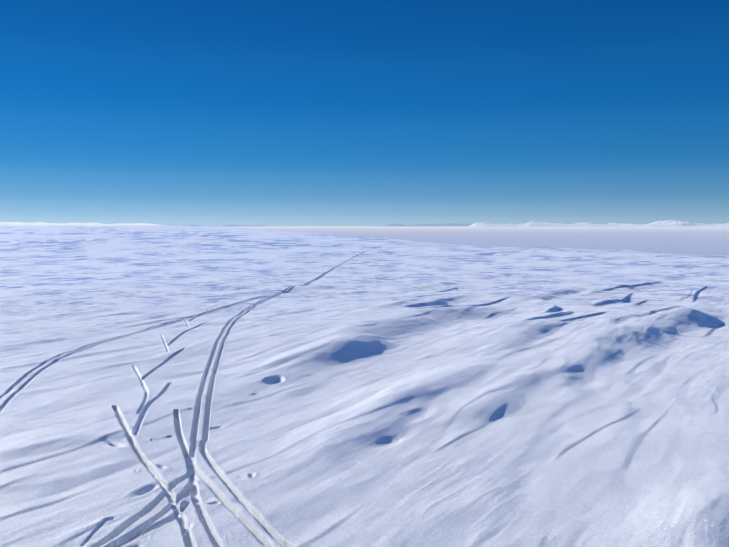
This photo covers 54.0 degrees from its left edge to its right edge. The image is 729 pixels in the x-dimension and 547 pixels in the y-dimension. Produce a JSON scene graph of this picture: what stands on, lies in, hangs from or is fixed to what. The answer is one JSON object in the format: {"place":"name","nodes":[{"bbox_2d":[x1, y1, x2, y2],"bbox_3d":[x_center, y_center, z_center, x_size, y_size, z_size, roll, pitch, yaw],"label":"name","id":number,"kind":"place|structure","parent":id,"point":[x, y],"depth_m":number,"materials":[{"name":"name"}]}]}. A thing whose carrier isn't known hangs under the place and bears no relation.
{"place":"outdoors","nodes":[
{"label":"outdoors","id":0,"kind":"place"},
{"bbox_2d":[0,222,167,225],"bbox_3d":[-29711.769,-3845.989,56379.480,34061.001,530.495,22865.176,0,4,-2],"label":"mountains","id":1,"kind":"structure","parent":0,"point":[57,224],"depth_m":57093.34,"materials":[{"name":"white snow"}]},
{"bbox_2d":[168,223,504,226],"bbox_3d":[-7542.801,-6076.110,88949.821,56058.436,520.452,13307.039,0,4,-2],"label":"coast hills","id":2,"kind":"structure","parent":0,"point":[433,225],"depth_m":88544.02,"materials":[{"name":"white snow"}]},
{"bbox_2d":[0,226,728,546],"bbox_3d":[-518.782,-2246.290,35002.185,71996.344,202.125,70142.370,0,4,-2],"label":"snow ground","id":3,"kind":"structure","parent":0,"point":[185,386],"depth_m":7.36,"materials":[{"name":"white snow"}]},
{"bbox_2d":[0,0,728,225],"label":"sky","id":4,"kind":"structure","parent":0,"point":[159,112],"materials":[{"name":"blue"}]},
{"bbox_2d":[212,226,728,254],"bbox_3d":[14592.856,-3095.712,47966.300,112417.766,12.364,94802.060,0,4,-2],"label":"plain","id":5,"kind":"structure","parent":0,"point":[696,240],"depth_m":8051.88,"materials":[{"name":"white snow"}]},
{"bbox_2d":[468,220,728,226],"bbox_3d":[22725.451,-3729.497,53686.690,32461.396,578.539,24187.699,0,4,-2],"label":"mountains","id":6,"kind":"structure","parent":0,"point":[670,223],"depth_m":52107.75,"materials":[{"name":"white snow"}]}
]}

